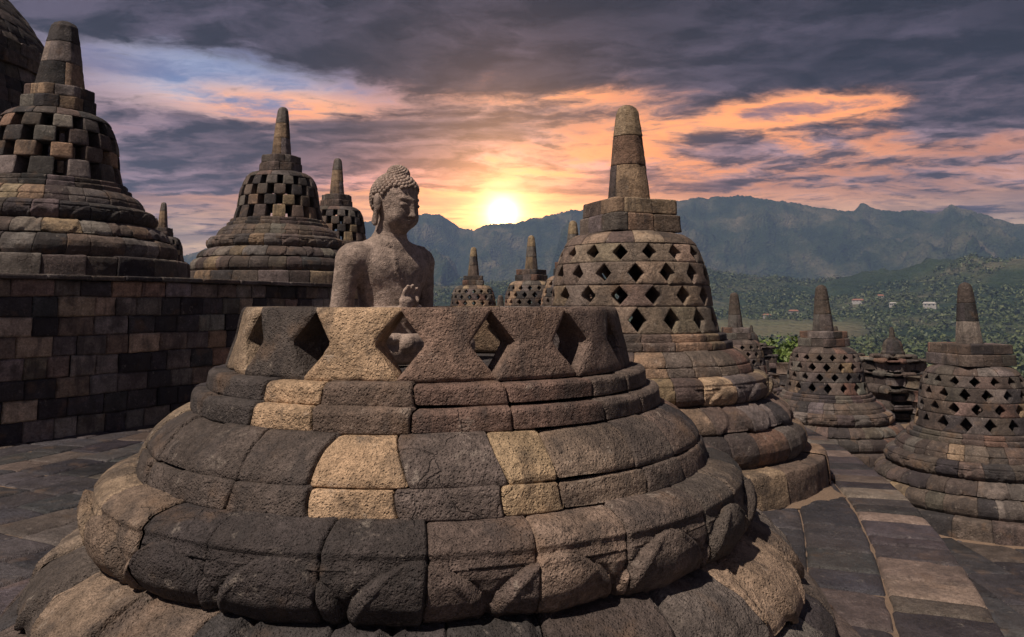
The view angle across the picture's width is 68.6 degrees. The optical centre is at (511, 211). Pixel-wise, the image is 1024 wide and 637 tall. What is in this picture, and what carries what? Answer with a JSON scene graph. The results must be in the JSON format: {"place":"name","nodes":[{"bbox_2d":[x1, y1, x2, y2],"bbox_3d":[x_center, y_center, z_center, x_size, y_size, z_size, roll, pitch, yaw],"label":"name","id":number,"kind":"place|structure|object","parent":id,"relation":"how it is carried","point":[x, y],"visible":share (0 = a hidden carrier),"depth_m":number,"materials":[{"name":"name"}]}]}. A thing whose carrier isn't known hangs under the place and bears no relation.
{"place":"outdoors","nodes":[
{"label":"outdoors","id":0,"kind":"place"},
{"bbox_2d":[0,451,916,636],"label":"terrace ground","id":1,"kind":"structure","parent":0,"point":[889,606],"depth_m":4.81,"materials":[{"name":"stone"}]},
{"bbox_2d":[450,247,495,305],"bbox_3d":[-1.399,3.165,27.115,3.678,3.768,3.675,-4,-8,28],"label":"lattice stupa","id":2,"kind":"object","parent":1,"relation":"on","point":[473,280],"visible":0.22,"depth_m":26.71,"materials":[{"name":"stone"}]},
{"bbox_2d":[504,235,547,305],"bbox_3d":[0.602,2.644,23.150,3.744,3.835,3.741,4,-8,-28],"label":"lattice stupa","id":3,"kind":"object","parent":1,"relation":"on","point":[520,292],"visible":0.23,"depth_m":22.79,"materials":[{"name":"stone"}]},
{"bbox_2d":[541,221,591,305],"bbox_3d":[1.601,2.168,19.480,3.794,3.886,3.791,0,-7,0],"label":"lattice stupa","id":4,"kind":"object","parent":1,"relation":"on","point":[546,296],"visible":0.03,"depth_m":19.31,"materials":[{"name":"stone"}]},
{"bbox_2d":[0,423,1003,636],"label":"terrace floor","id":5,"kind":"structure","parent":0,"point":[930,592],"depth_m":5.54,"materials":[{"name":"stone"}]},
{"bbox_2d":[0,273,357,444],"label":"retaining wall","id":6,"kind":"structure","parent":5,"relation":"on","point":[82,354],"depth_m":10.21,"materials":[{"name":"stone"}]},
{"bbox_2d":[0,306,860,636],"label":"truncated stupa","id":7,"kind":"object","parent":5,"relation":"on","point":[554,468],"visible":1,"depth_m":2.48,"materials":[{"name":"stone"}]},
{"bbox_2d":[330,164,474,383],"bbox_3d":[-0.601,0.287,3.699,0.870,1.043,0.876,-6,-9,41],"label":"buddha statue","id":8,"kind":"object","parent":7,"relation":"on","point":[387,263],"visible":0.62,"depth_m":3.59,"materials":[{"name":"stone"}]},
{"bbox_2d":[551,105,830,510],"bbox_3d":[1.283,0.757,8.159,3.830,3.928,3.842,0,-7,0],"label":"lattice stupa","id":9,"kind":"object","parent":5,"relation":"on","point":[716,387],"visible":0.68,"depth_m":7.33,"materials":[{"name":"stone"}]},
{"bbox_2d":[9,0,1023,255],"label":"sky","id":10,"kind":"structure","parent":0,"point":[498,111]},
{"bbox_2d":[183,195,1023,373],"bbox_3d":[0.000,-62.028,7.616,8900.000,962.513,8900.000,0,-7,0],"label":"hills","id":11,"kind":"structure","parent":0,"point":[862,244],"depth_m":3228.61,"materials":[{"name":"green plant"}]},
{"bbox_2d":[433,252,1023,397],"bbox_3d":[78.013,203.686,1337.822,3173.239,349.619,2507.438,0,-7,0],"label":"woodland","id":12,"kind":"object","parent":11,"relation":"on","point":[875,346],"visible":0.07,"depth_m":1289.95,"materials":[{"name":"green plant"}]},
{"bbox_2d":[759,333,801,362],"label":"broadleaf tree","id":13,"kind":"object","parent":11,"relation":"on","point":[783,352],"visible":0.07,"depth_m":55.12,"materials":[{"name":"green plant"}]},
{"bbox_2d":[852,299,863,304],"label":"house","id":14,"kind":"structure","parent":11,"relation":"on","point":[856,301],"depth_m":1406.09,"materials":[{"name":"ceramic"}]},
{"bbox_2d":[922,302,935,308],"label":"house","id":15,"kind":"structure","parent":11,"relation":"on","point":[931,304],"depth_m":1229.54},
{"bbox_2d":[727,442,1023,606],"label":"stone floor","id":16,"kind":"structure","parent":0,"point":[828,492],"depth_m":6.69,"materials":[{"name":"stone"}]},
{"bbox_2d":[904,428,1023,636],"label":"terrace floor","id":17,"kind":"structure","parent":0,"point":[993,572],"depth_m":9.64,"materials":[{"name":"stone"}]},
{"bbox_2d":[721,292,783,394],"bbox_3d":[7.125,4.564,23.812,3.861,3.966,3.870,-6,-9,38],"label":"lattice stupa","id":18,"kind":"object","parent":17,"relation":"on","point":[738,334],"visible":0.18,"depth_m":23.45,"materials":[{"name":"stone"}]},
{"bbox_2d":[777,285,903,467],"bbox_3d":[7.496,3.746,17.967,3.870,3.966,3.861,0,-7,0],"label":"lattice stupa","id":19,"kind":"object","parent":17,"relation":"on","point":[825,392],"visible":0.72,"depth_m":17.15,"materials":[{"name":"stone"}]},
{"bbox_2d":[872,282,1023,546],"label":"lattice stupa","id":20,"kind":"object","parent":17,"relation":"on","point":[950,451],"visible":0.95,"depth_m":12.08,"materials":[{"name":"stone"}]},
{"label":"lower terrace ground","id":21,"kind":"structure","parent":0,"visible":0},
{"bbox_2d":[497,295,503,305],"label":"lattice stupa","id":22,"kind":"object","parent":21,"relation":"on","point":[500,301],"visible":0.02,"depth_m":35.63,"materials":[{"name":"stone"}]},
{"bbox_2d":[750,325,778,373],"bbox_3d":[11.341,7.256,35.383,2.458,3.760,2.456,2,-7,-17],"label":"balustrade pinnacle","id":23,"kind":"object","parent":21,"relation":"on","point":[770,356],"visible":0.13,"depth_m":34.93,"materials":[{"name":"stone"}]},
{"bbox_2d":[834,326,865,355],"bbox_3d":[11.591,5.965,26.670,2.456,3.760,2.458,-6,-9,38],"label":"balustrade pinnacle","id":24,"kind":"object","parent":21,"relation":"on","point":[859,354],"visible":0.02,"depth_m":26.80,"materials":[{"name":"stone"}]},
{"bbox_2d":[765,360,987,422],"bbox_3d":[8.655,5.414,20.760,8.668,1.494,41.233,3,-7,-20],"label":"balustrade","id":25,"kind":"object","parent":21,"relation":"on","point":[911,395],"visible":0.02,"depth_m":22.58,"materials":[{"name":"stone"}]},
{"bbox_2d":[859,327,926,423],"bbox_3d":[11.991,5.516,23.507,2.458,3.760,2.456,2,-7,-17],"label":"balustrade pinnacle","id":26,"kind":"object","parent":21,"relation":"on","point":[889,366],"visible":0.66,"depth_m":22.99,"materials":[{"name":"stone"}]},
{"label":"upper terrace floor","id":27,"kind":"structure","parent":0,"visible":0},
{"bbox_2d":[0,0,90,248],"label":"central stupa","id":28,"kind":"object","parent":27,"relation":"on","point":[21,48],"visible":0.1,"depth_m":19.39,"materials":[{"name":"stone"}]},
{"bbox_2d":[0,21,189,277],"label":"checkered stupa","id":29,"kind":"object","parent":27,"relation":"on","point":[53,220],"visible":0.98,"depth_m":11.45,"materials":[{"name":"stone"}]},
{"bbox_2d":[156,202,190,270],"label":"checkered stupa","id":30,"kind":"object","parent":27,"relation":"on","point":[175,242],"visible":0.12,"depth_m":32.70,"materials":[{"name":"stone"}]},
{"bbox_2d":[190,107,344,283],"bbox_3d":[-5.183,-0.342,16.770,3.947,4.070,3.924,0,-7,0],"label":"checkered stupa","id":31,"kind":"object","parent":27,"relation":"on","point":[252,240],"visible":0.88,"depth_m":15.64,"materials":[{"name":"stone"}]},
{"bbox_2d":[320,158,366,243],"bbox_3d":[-5.324,0.390,22.727,3.947,4.070,3.924,3,-7,-20],"label":"checkered stupa","id":32,"kind":"object","parent":27,"relation":"on","point":[347,221],"visible":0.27,"depth_m":22.35,"materials":[{"name":"stone"}]}
]}

